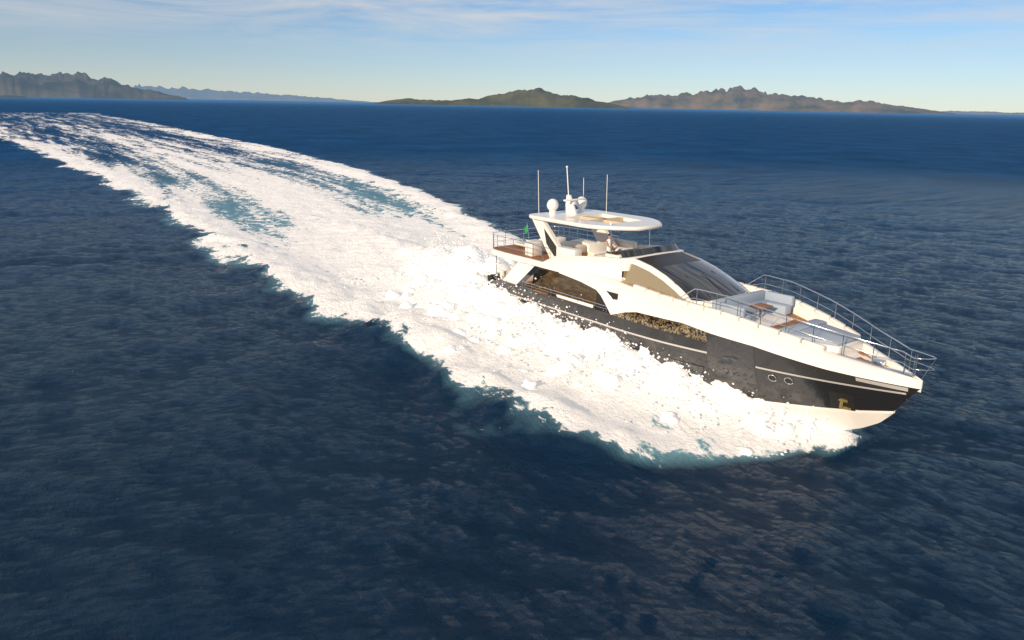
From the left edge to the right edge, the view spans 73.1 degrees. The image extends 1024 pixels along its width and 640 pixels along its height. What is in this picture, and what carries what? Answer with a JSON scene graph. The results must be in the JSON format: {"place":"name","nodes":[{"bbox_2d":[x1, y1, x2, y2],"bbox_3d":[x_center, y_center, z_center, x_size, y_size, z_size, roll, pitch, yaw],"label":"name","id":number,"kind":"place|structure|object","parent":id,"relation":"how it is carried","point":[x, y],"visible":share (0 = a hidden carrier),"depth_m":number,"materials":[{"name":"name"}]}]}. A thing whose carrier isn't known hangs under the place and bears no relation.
{"place":"outdoors","nodes":[
{"label":"outdoors","id":0,"kind":"place"},
{"bbox_2d":[0,97,1023,639],"bbox_3d":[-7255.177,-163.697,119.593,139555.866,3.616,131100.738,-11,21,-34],"label":"sea","id":1,"kind":"structure","parent":0,"point":[232,407],"depth_m":33.60,"materials":[{"name":"liquid"}]},
{"bbox_2d":[344,228,829,457],"bbox_3d":[1.872,-1.983,45.448,19.255,5.803,41.483,-11,21,-34],"label":"spray","id":2,"kind":"object","parent":1,"relation":"on","point":[566,341],"visible":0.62,"depth_m":37.67,"materials":[{"name":"white liquid"}]},
{"bbox_2d":[487,166,936,429],"bbox_3d":[7.972,-2.173,37.039,6.632,11.199,28.024,-11,19,-34],"label":"yacht","id":3,"kind":"object","parent":1,"relation":"on","point":[770,348],"visible":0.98,"depth_m":32.85,"materials":[{"name":"grey plastic"}]},
{"bbox_2d":[0,71,1023,114],"bbox_3d":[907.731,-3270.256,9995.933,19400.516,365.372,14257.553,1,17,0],"label":"islands","id":4,"kind":"object","parent":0,"point":[77,84],"visible":0.9,"depth_m":9076.04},
{"bbox_2d":[0,0,1023,112],"label":"sky","id":5,"kind":"structure","parent":0,"point":[937,55],"materials":[{"name":"blue"}]}
]}

